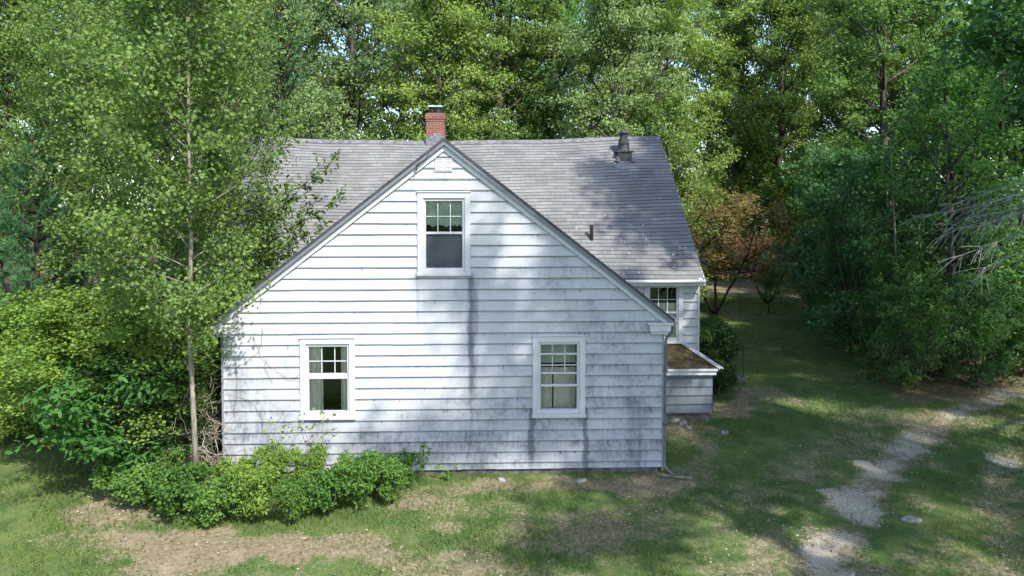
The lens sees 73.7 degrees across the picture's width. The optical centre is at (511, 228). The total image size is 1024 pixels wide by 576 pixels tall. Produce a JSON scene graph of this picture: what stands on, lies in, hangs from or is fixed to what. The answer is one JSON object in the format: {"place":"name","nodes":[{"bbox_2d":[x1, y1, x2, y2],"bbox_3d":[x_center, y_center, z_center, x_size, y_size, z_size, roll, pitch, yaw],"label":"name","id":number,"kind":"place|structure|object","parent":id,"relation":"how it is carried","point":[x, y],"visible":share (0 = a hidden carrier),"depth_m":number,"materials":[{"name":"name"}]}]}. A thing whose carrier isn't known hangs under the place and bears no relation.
{"place":"outdoors","nodes":[
{"label":"outdoors","id":0,"kind":"place"},
{"bbox_2d":[0,211,1023,575],"bbox_3d":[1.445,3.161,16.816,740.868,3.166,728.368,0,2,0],"label":"ground","id":1,"kind":"structure","parent":0,"point":[316,553],"depth_m":11.04,"materials":[{"name":"plant"}]},
{"bbox_2d":[0,285,62,408],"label":"shrub","id":2,"kind":"object","parent":1,"relation":"on","point":[2,338],"visible":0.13,"depth_m":15.10,"materials":[{"name":"green plant"}]},
{"bbox_2d":[0,340,79,441],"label":"shrub","id":3,"kind":"object","parent":1,"relation":"on","point":[7,424],"visible":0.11,"depth_m":14.10,"materials":[{"name":"green plant"}]},
{"bbox_2d":[0,0,83,268],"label":"broadleaf tree","id":4,"kind":"object","parent":1,"relation":"on","point":[19,116],"visible":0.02,"depth_m":27.62,"materials":[{"name":"green plant"}]},
{"bbox_2d":[0,0,118,294],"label":"aspen","id":5,"kind":"object","parent":1,"relation":"on","point":[8,42],"visible":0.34,"depth_m":17.64,"materials":[{"name":"green plant"}]},
{"bbox_2d":[0,127,127,402],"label":"pine tree","id":6,"kind":"object","parent":1,"relation":"on","point":[32,230],"visible":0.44,"depth_m":15.52,"materials":[{"name":"green plant"}]},
{"bbox_2d":[0,1,159,297],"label":"broadleaf tree","id":7,"kind":"object","parent":1,"relation":"on","point":[42,66],"visible":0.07,"depth_m":28.66,"materials":[{"name":"green plant"}]},
{"bbox_2d":[0,0,163,331],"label":"aspen","id":8,"kind":"object","parent":1,"relation":"on","point":[45,95],"visible":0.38,"depth_m":15.38,"materials":[{"name":"green plant"}]},
{"bbox_2d":[0,336,188,476],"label":"shrub","id":9,"kind":"object","parent":1,"relation":"on","point":[81,440],"visible":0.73,"depth_m":11.41,"materials":[{"name":"green plant"}]},
{"bbox_2d":[88,461,132,502],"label":"weed bush","id":10,"kind":"object","parent":1,"relation":"on","point":[101,478],"visible":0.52,"depth_m":11.38,"materials":[{"name":"green plant"}]},
{"bbox_2d":[0,276,246,468],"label":"shrub","id":11,"kind":"object","parent":1,"relation":"on","point":[48,336],"visible":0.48,"depth_m":11.97,"materials":[{"name":"green plant"}]},
{"bbox_2d":[52,0,216,285],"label":"broadleaf tree","id":12,"kind":"object","parent":1,"relation":"on","point":[152,259],"visible":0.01,"depth_m":32.97,"materials":[{"name":"green plant"}]},
{"bbox_2d":[102,460,172,508],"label":"weed bush","id":13,"kind":"object","parent":1,"relation":"on","point":[134,482],"visible":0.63,"depth_m":10.96,"materials":[{"name":"green plant"}]},
{"bbox_2d":[21,0,273,301],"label":"aspen","id":14,"kind":"object","parent":1,"relation":"on","point":[173,247],"visible":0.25,"depth_m":13.02,"materials":[{"name":"green plant"}]},
{"bbox_2d":[86,349,221,470],"bbox_3d":[-6.650,3.402,12.438,2.282,2.519,2.057,1,2,33],"label":"shrub","id":15,"kind":"object","parent":1,"relation":"on","point":[139,404],"visible":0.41,"depth_m":11.97,"materials":[{"name":"green plant"}]},
{"bbox_2d":[56,266,257,422],"bbox_3d":[-6.787,2.804,14.473,4.655,3.827,4.672,0,2,-5],"label":"shrub","id":16,"kind":"object","parent":1,"relation":"on","point":[98,295],"visible":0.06,"depth_m":13.08,"materials":[{"name":"green plant"}]},
{"bbox_2d":[150,440,191,480],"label":"weed bush","id":17,"kind":"object","parent":1,"relation":"on","point":[172,454],"visible":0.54,"depth_m":11.95,"materials":[{"name":"green plant"}]},
{"bbox_2d":[144,460,214,519],"bbox_3d":[-5.371,4.180,10.854,0.938,0.922,1.189,0,2,3],"label":"weed bush","id":18,"kind":"object","parent":1,"relation":"on","point":[171,496],"visible":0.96,"depth_m":10.78,"materials":[{"name":"green plant"}]},
{"bbox_2d":[136,302,228,461],"bbox_3d":[-6.123,2.983,13.126,2.058,3.489,2.066,0,2,-13],"label":"shrub","id":19,"kind":"object","parent":1,"relation":"on","point":[203,388],"visible":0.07,"depth_m":12.76,"materials":[{"name":"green plant"}]},
{"bbox_2d":[53,0,321,488],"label":"aspen","id":20,"kind":"object","parent":1,"relation":"on","point":[212,143],"visible":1,"depth_m":10.76,"materials":[{"name":"green plant"}]},
{"bbox_2d":[135,320,256,479],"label":"dead vines","id":21,"kind":"object","parent":1,"relation":"on","point":[203,448],"visible":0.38,"depth_m":12.37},
{"bbox_2d":[176,472,248,530],"bbox_3d":[-4.561,4.274,10.640,0.993,0.770,0.783,1,2,18],"label":"weed bush","id":22,"kind":"object","parent":1,"relation":"on","point":[208,500],"visible":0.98,"depth_m":10.53,"materials":[{"name":"green plant"}]},
{"bbox_2d":[158,0,308,274],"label":"aspen","id":23,"kind":"object","parent":1,"relation":"on","point":[264,167],"visible":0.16,"depth_m":16.17,"materials":[{"name":"green plant"}]},
{"bbox_2d":[211,455,256,492],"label":"weed bush","id":24,"kind":"object","parent":1,"relation":"on","point":[224,466],"visible":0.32,"depth_m":11.61,"materials":[{"name":"green plant"}]},
{"bbox_2d":[228,461,284,522],"bbox_3d":[-4.052,4.167,10.752,0.895,0.985,0.726,1,2,16],"label":"weed bush","id":25,"kind":"object","parent":1,"relation":"on","point":[250,482],"visible":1,"depth_m":10.60,"materials":[{"name":"green plant"}]},
{"bbox_2d":[155,0,360,161],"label":"broadleaf tree","id":26,"kind":"object","parent":1,"relation":"on","point":[273,55],"visible":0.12,"depth_m":28.07,"materials":[{"name":"green plant"}]},
{"bbox_2d":[251,440,290,495],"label":"weed bush","id":27,"kind":"object","parent":1,"relation":"on","point":[281,460],"visible":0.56,"depth_m":11.64,"materials":[{"name":"green plant"}]},
{"bbox_2d":[211,148,346,300],"bbox_3d":[-4.620,1.486,13.422,2.883,6.096,1.997,0,2,0],"label":"cherry tree","id":28,"kind":"object","parent":1,"relation":"on","point":[270,256],"visible":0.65,"depth_m":13.44,"materials":[{"name":"green plant"}]},
{"bbox_2d":[250,417,315,482],"bbox_3d":[-3.994,3.915,11.913,1.177,1.345,0.448,0,2,0],"label":"tall weed","id":29,"kind":"object","parent":1,"relation":"on","point":[298,426],"visible":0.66,"depth_m":11.88,"materials":[{"name":"green plant"}]},
{"bbox_2d":[270,472,314,525],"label":"weed bush","id":30,"kind":"object","parent":1,"relation":"on","point":[283,497],"visible":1,"depth_m":10.54,"materials":[{"name":"green plant"}]},
{"bbox_2d":[252,0,340,138],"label":"pine tree","id":31,"kind":"object","parent":1,"relation":"on","point":[283,59],"visible":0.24,"depth_m":26.55,"materials":[{"name":"green plant"}]},
{"bbox_2d":[228,1,386,137],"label":"broadleaf tree","id":32,"kind":"object","parent":1,"relation":"on","point":[315,43],"visible":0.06,"depth_m":36.51,"materials":[{"name":"green plant"}]},
{"bbox_2d":[286,443,329,485],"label":"weed bush","id":33,"kind":"object","parent":1,"relation":"on","point":[315,460],"visible":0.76,"depth_m":11.77,"materials":[{"name":"green plant"}]},
{"bbox_2d":[265,82,358,139],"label":"understorey tree","id":34,"kind":"object","parent":1,"relation":"on","point":[323,129],"visible":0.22,"depth_m":24.85,"materials":[{"name":"green plant"}]},
{"bbox_2d":[298,408,340,467],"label":"tall weed","id":35,"kind":"object","parent":1,"relation":"on","point":[322,421],"visible":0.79,"depth_m":11.98,"materials":[{"name":"green plant"}]},
{"bbox_2d":[291,466,357,515],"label":"weed bush","id":36,"kind":"object","parent":1,"relation":"on","point":[326,492],"visible":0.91,"depth_m":10.80,"materials":[{"name":"green plant"}]},
{"bbox_2d":[229,0,426,140],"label":"broadleaf tree","id":37,"kind":"object","parent":1,"relation":"on","point":[346,22],"visible":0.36,"depth_m":29.80,"materials":[{"name":"green plant"}]},
{"bbox_2d":[332,449,384,510],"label":"weed bush","id":38,"kind":"object","parent":1,"relation":"on","point":[366,473],"visible":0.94,"depth_m":11.07,"materials":[{"name":"green plant"}]},
{"bbox_2d":[350,449,387,492],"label":"weed bush","id":39,"kind":"object","parent":1,"relation":"on","point":[374,483],"visible":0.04,"depth_m":12.04,"materials":[{"name":"green plant"}]},
{"bbox_2d":[376,456,409,503],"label":"weed bush","id":40,"kind":"object","parent":1,"relation":"on","point":[395,476],"visible":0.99,"depth_m":11.26,"materials":[{"name":"green plant"}]},
{"bbox_2d":[382,448,419,488],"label":"weed bush","id":41,"kind":"object","parent":1,"relation":"on","point":[410,459],"visible":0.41,"depth_m":11.96,"materials":[{"name":"green plant"}]},
{"bbox_2d":[327,0,486,139],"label":"broadleaf tree","id":42,"kind":"object","parent":1,"relation":"on","point":[422,74],"visible":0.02,"depth_m":37.35,"materials":[{"name":"green plant"}]},
{"bbox_2d":[359,129,471,140],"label":"understorey tree","id":43,"kind":"object","parent":1,"relation":"on","point":[363,134],"visible":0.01,"depth_m":25.98,"materials":[{"name":"green plant"}]},
{"bbox_2d":[415,441,433,481],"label":"tall weed","id":44,"kind":"object","parent":1,"relation":"on","point":[420,457],"visible":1,"depth_m":12.24,"materials":[{"name":"green plant"}]},
{"bbox_2d":[348,0,519,140],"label":"broadleaf tree","id":45,"kind":"object","parent":1,"relation":"on","point":[432,15],"visible":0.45,"depth_m":27.20,"materials":[{"name":"green plant"}]},
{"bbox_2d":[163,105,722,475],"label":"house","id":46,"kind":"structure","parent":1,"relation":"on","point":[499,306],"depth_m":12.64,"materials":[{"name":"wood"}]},
{"bbox_2d":[225,321,298,421],"bbox_3d":[-4.559,2.712,12.475,1.344,2.057,0.007,0,2,-2],"label":"wall vine","id":47,"kind":"object","parent":46,"relation":"attached to","point":[248,359],"depth_m":12.46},
{"bbox_2d":[299,337,355,419],"bbox_3d":[-3.388,2.747,12.586,1.029,1.521,0.193,0,2,-2],"label":"window","id":48,"kind":"structure","parent":46,"relation":"in","point":[312,375],"depth_m":12.56,"materials":[{"name":"white paint"}]},
{"bbox_2d":[416,191,470,275],"bbox_3d":[-1.249,0.090,12.553,0.998,1.552,0.175,0,2,-2],"label":"window","id":49,"kind":"structure","parent":46,"relation":"in","point":[438,253],"depth_m":12.56,"materials":[{"name":"white paint"}]},
{"bbox_2d":[532,335,585,417],"bbox_3d":[0.866,2.735,12.819,1.007,1.538,0.387,0,2,-2],"label":"window","id":50,"kind":"structure","parent":46,"relation":"in","point":[546,348],"depth_m":12.72,"materials":[{"name":"white paint"}]},
{"bbox_2d":[644,286,683,343],"bbox_3d":[3.687,2.029,16.668,0.975,1.540,0.185,0,2,-2],"label":"window","id":51,"kind":"structure","parent":46,"relation":"in","point":[675,310],"depth_m":16.64,"materials":[{"name":"white paint"}]},
{"bbox_2d":[434,462,458,479],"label":"tall weed","id":52,"kind":"object","parent":1,"relation":"on","point":[446,471],"visible":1,"depth_m":12.39,"materials":[{"name":"green plant"}]},
{"bbox_2d":[412,0,505,138],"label":"broadleaf tree","id":53,"kind":"object","parent":1,"relation":"on","point":[422,79],"visible":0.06,"depth_m":39.30,"materials":[{"name":"green plant"}]},
{"bbox_2d":[423,0,572,140],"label":"broadleaf tree","id":54,"kind":"object","parent":1,"relation":"on","point":[491,25],"visible":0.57,"depth_m":30.11,"materials":[{"name":"green plant"}]},
{"bbox_2d":[0,0,1016,273],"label":"woods","id":55,"kind":"object","parent":1,"relation":"on","point":[542,136],"visible":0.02,"depth_m":51.19,"materials":[{"name":"green plant"}]},
{"bbox_2d":[2,285,1023,575],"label":"leaf litter","id":56,"kind":"object","parent":1,"relation":"on","point":[598,511],"visible":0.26,"depth_m":10.44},
{"bbox_2d":[8,297,1023,575],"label":"lawn weeds","id":57,"kind":"object","parent":1,"relation":"on","point":[684,487],"visible":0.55,"depth_m":11.42,"materials":[{"name":"green plant"}]},
{"bbox_2d":[14,257,1023,408],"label":"undergrowth","id":58,"kind":"object","parent":1,"relation":"on","point":[1003,375],"visible":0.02,"depth_m":19.08,"materials":[{"name":"green plant"}]},
{"bbox_2d":[475,0,572,139],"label":"tree","id":59,"kind":"object","parent":1,"relation":"on","point":[506,102],"visible":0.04,"depth_m":36.27,"materials":[{"name":"green plant"}]},
{"bbox_2d":[478,0,610,139],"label":"broadleaf tree","id":60,"kind":"object","parent":1,"relation":"on","point":[555,69],"visible":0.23,"depth_m":31.81,"materials":[{"name":"green plant"}]},
{"bbox_2d":[473,0,624,136],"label":"broadleaf tree","id":61,"kind":"object","parent":1,"relation":"on","point":[561,56],"visible":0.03,"depth_m":40.17,"materials":[{"name":"green plant"}]},
{"bbox_2d":[526,0,713,215],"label":"broadleaf tree","id":62,"kind":"object","parent":1,"relation":"on","point":[605,38],"visible":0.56,"depth_m":26.62,"materials":[{"name":"green plant"}]},
{"bbox_2d":[583,0,740,156],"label":"broadleaf tree","id":63,"kind":"object","parent":1,"relation":"on","point":[681,60],"visible":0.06,"depth_m":40.62,"materials":[{"name":"green plant"}]},
{"bbox_2d":[565,0,762,238],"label":"broadleaf tree","id":64,"kind":"object","parent":1,"relation":"on","point":[670,18],"visible":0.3,"depth_m":32.12,"materials":[{"name":"green plant"}]},
{"bbox_2d":[659,473,692,479],"bbox_3d":[3.010,4.553,12.541,0.600,0.025,0.080,2,4,14],"label":"plank","id":65,"kind":"object","parent":1,"relation":"on","point":[674,476],"visible":1,"depth_m":12.52,"materials":[{"name":"grey wood"}]},
{"bbox_2d":[620,83,740,299],"bbox_3d":[5.593,-0.738,27.192,6.054,9.672,6.197,0,2,10],"label":"understorey tree","id":66,"kind":"object","parent":1,"relation":"on","point":[652,111],"visible":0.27,"depth_m":25.88,"materials":[{"name":"green plant"}]},
{"bbox_2d":[679,168,733,279],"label":"understorey tree","id":67,"kind":"object","parent":1,"relation":"on","point":[708,236],"visible":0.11,"depth_m":39.74,"materials":[{"name":"green plant"}]},
{"bbox_2d":[699,314,738,354],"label":"boxwood","id":68,"kind":"object","parent":1,"relation":"on","point":[713,318],"visible":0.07,"depth_m":20.09,"materials":[{"name":"green plant"}]},
{"bbox_2d":[699,321,744,394],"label":"boxwood","id":69,"kind":"object","parent":1,"relation":"on","point":[717,344],"visible":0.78,"depth_m":17.72,"materials":[{"name":"green plant"}]},
{"bbox_2d":[666,0,797,279],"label":"broadleaf tree","id":70,"kind":"object","parent":1,"relation":"on","point":[721,5],"visible":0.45,"depth_m":43.56,"materials":[{"name":"green plant"}]},
{"bbox_2d":[702,134,764,269],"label":"understorey tree","id":71,"kind":"object","parent":1,"relation":"on","point":[735,218],"visible":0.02,"depth_m":51.51,"materials":[{"name":"green plant"}]},
{"bbox_2d":[730,343,746,382],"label":"front steps","id":72,"kind":"structure","parent":1,"relation":"on","point":[741,378],"depth_m":19.17,"materials":[{"name":"stone"}]},
{"bbox_2d":[680,183,800,314],"bbox_3d":[9.060,0.948,30.555,7.551,6.074,6.706,-1,2,-23],"label":"japanese maple","id":73,"kind":"object","parent":1,"relation":"on","point":[741,206],"visible":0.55,"depth_m":30.25,"materials":[{"name":"brown plant"}]},
{"bbox_2d":[683,4,825,269],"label":"broadleaf tree","id":74,"kind":"object","parent":1,"relation":"on","point":[737,64],"visible":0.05,"depth_m":48.57,"materials":[{"name":"green plant"}]},
{"bbox_2d":[711,140,798,278],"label":"understorey tree","id":75,"kind":"object","parent":1,"relation":"on","point":[753,228],"visible":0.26,"depth_m":45.46,"materials":[{"name":"green plant"}]},
{"bbox_2d":[722,231,807,303],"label":"japanese maple","id":76,"kind":"object","parent":1,"relation":"on","point":[735,248],"visible":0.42,"depth_m":33.82,"materials":[{"name":"brown plant"}]},
{"bbox_2d":[755,267,786,313],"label":"sapling","id":77,"kind":"object","parent":1,"relation":"on","point":[768,285],"visible":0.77,"depth_m":30.85,"materials":[{"name":"green plant"}]},
{"bbox_2d":[689,0,864,283],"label":"broadleaf tree","id":78,"kind":"object","parent":1,"relation":"on","point":[785,17],"visible":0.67,"depth_m":41.48,"materials":[{"name":"green plant"}]},
{"bbox_2d":[747,158,833,287],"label":"understorey tree","id":79,"kind":"object","parent":1,"relation":"on","point":[774,175],"visible":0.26,"depth_m":40.01,"materials":[{"name":"green plant"}]},
{"bbox_2d":[767,224,863,320],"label":"woodland tree","id":80,"kind":"object","parent":1,"relation":"on","point":[806,296],"visible":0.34,"depth_m":28.22,"materials":[{"name":"green plant"}]},
{"bbox_2d":[748,0,896,260],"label":"broadleaf tree","id":81,"kind":"object","parent":1,"relation":"on","point":[814,133],"visible":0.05,"depth_m":48.63,"materials":[{"name":"green plant"}]},
{"bbox_2d":[808,237,887,347],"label":"woodland tree","id":82,"kind":"object","parent":1,"relation":"on","point":[851,283],"visible":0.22,"depth_m":24.40,"materials":[{"name":"green plant"}]},
{"bbox_2d":[788,0,909,205],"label":"broadleaf tree","id":83,"kind":"object","parent":1,"relation":"on","point":[815,126],"visible":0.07,"depth_m":51.98,"materials":[{"name":"green plant"}]},
{"bbox_2d":[799,187,907,304],"bbox_3d":[14.920,0.934,30.417,4.579,6.036,5.014,0,2,-9],"label":"woodland tree","id":84,"kind":"object","parent":1,"relation":"on","point":[846,240],"visible":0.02,"depth_m":29.94,"materials":[{"name":"green plant"}]},
{"bbox_2d":[819,134,893,275],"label":"understorey tree","id":85,"kind":"object","parent":1,"relation":"on","point":[862,143],"visible":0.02,"depth_m":41.69,"materials":[{"name":"green plant"}]},
{"bbox_2d":[791,134,922,327],"bbox_3d":[12.970,0.259,26.246,4.843,7.738,4.958,-2,3,-42],"label":"woodland tree","id":86,"kind":"object","parent":1,"relation":"on","point":[868,149],"visible":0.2,"depth_m":26.12,"materials":[{"name":"green plant"}]},
{"bbox_2d":[758,141,977,352],"bbox_3d":[11.397,0.713,22.476,5.899,7.101,5.387,1,2,16],"label":"woodland tree","id":87,"kind":"object","parent":1,"relation":"on","point":[847,163],"visible":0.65,"depth_m":22.04,"materials":[{"name":"green plant"}]},
{"bbox_2d":[813,0,959,181],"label":"broadleaf tree","id":88,"kind":"object","parent":1,"relation":"on","point":[890,92],"visible":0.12,"depth_m":43.28,"materials":[{"name":"green plant"}]},
{"bbox_2d":[793,0,990,253],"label":"broadleaf tree","id":89,"kind":"object","parent":1,"relation":"on","point":[879,16],"visible":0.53,"depth_m":33.33,"materials":[{"name":"green plant"}]},
{"bbox_2d":[867,146,923,366],"bbox_3d":[11.287,0.938,20.244,1.301,6.806,1.959,-1,2,-14],"label":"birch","id":90,"kind":"object","parent":1,"relation":"on","point":[895,253],"visible":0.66,"depth_m":20.34,"materials":[{"name":"grey plant"}]},
{"bbox_2d":[847,252,949,370],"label":"woodland tree","id":91,"kind":"object","parent":1,"relation":"on","point":[888,268],"visible":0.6,"depth_m":20.15,"materials":[{"name":"green plant"}]},
{"bbox_2d":[900,516,921,523],"bbox_3d":[6.199,4.515,10.599,0.344,0.063,0.199,0,2,-9],"label":"stone","id":92,"kind":"object","parent":1,"relation":"on","point":[910,519],"visible":1,"depth_m":10.55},
{"bbox_2d":[855,281,973,389],"bbox_3d":[10.815,2.936,18.487,2.478,2.982,2.262,1,2,16],"label":"woodland tree","id":93,"kind":"object","parent":1,"relation":"on","point":[930,323],"visible":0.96,"depth_m":18.25,"materials":[{"name":"green plant"}]},
{"bbox_2d":[863,0,991,278],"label":"broadleaf tree","id":94,"kind":"object","parent":1,"relation":"on","point":[897,61],"visible":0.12,"depth_m":40.60,"materials":[{"name":"green plant"}]},
{"bbox_2d":[837,34,1023,376],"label":"woodland tree","id":95,"kind":"object","parent":1,"relation":"on","point":[973,88],"visible":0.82,"depth_m":19.07,"materials":[{"name":"green plant"}]},
{"bbox_2d":[880,31,1023,362],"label":"woodland tree","id":96,"kind":"object","parent":1,"relation":"on","point":[1011,345],"visible":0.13,"depth_m":21.02,"materials":[{"name":"green plant"}]},
{"bbox_2d":[899,179,1023,293],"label":"dead pine","id":97,"kind":"object","parent":1,"relation":"on","point":[1001,219],"visible":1,"depth_m":14.25,"materials":[{"name":"wood"}]},
{"bbox_2d":[912,0,1023,112],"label":"shade tree","id":98,"kind":"object","parent":1,"relation":"on","point":[994,45],"visible":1,"depth_m":11.45,"materials":[{"name":"green plant"}]},
{"bbox_2d":[913,157,1023,348],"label":"pine tree","id":99,"kind":"object","parent":1,"relation":"on","point":[936,251],"visible":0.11,"depth_m":23.24,"materials":[{"name":"green plant"}]},
{"bbox_2d":[919,270,1023,384],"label":"woodland tree","id":100,"kind":"object","parent":1,"relation":"on","point":[987,299],"visible":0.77,"depth_m":18.70,"materials":[{"name":"green plant"}]},
{"bbox_2d":[925,2,1023,330],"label":"woodland tree","id":101,"kind":"object","parent":1,"relation":"on","point":[941,149],"visible":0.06,"depth_m":27.40,"materials":[{"name":"green plant"}]},
{"bbox_2d":[934,0,1023,311],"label":"woodland tree","id":102,"kind":"object","parent":1,"relation":"on","point":[1011,151],"visible":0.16,"depth_m":22.02,"materials":[{"name":"green plant"}]},
{"bbox_2d":[955,69,1023,376],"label":"bare trunk","id":103,"kind":"object","parent":1,"relation":"on","point":[998,175],"visible":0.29,"depth_m":19.88,"materials":[{"name":"grey plant"}]},
{"bbox_2d":[969,256,1023,376],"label":"woodland tree","id":104,"kind":"object","parent":1,"relation":"on","point":[1016,363],"visible":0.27,"depth_m":19.90,"materials":[{"name":"green plant"}]},
{"bbox_2d":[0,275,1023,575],"bbox_3d":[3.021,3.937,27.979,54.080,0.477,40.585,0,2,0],"label":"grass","id":105,"kind":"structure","parent":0,"point":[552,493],"depth_m":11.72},
{"bbox_2d":[0,0,1023,210],"label":"sky","id":106,"kind":"structure","parent":0,"point":[873,129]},
{"bbox_2d":[787,380,1023,575],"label":"dirt track","id":107,"kind":"structure","parent":0,"point":[846,548],"depth_m":11.65,"materials":[{"name":"gravel"}]},
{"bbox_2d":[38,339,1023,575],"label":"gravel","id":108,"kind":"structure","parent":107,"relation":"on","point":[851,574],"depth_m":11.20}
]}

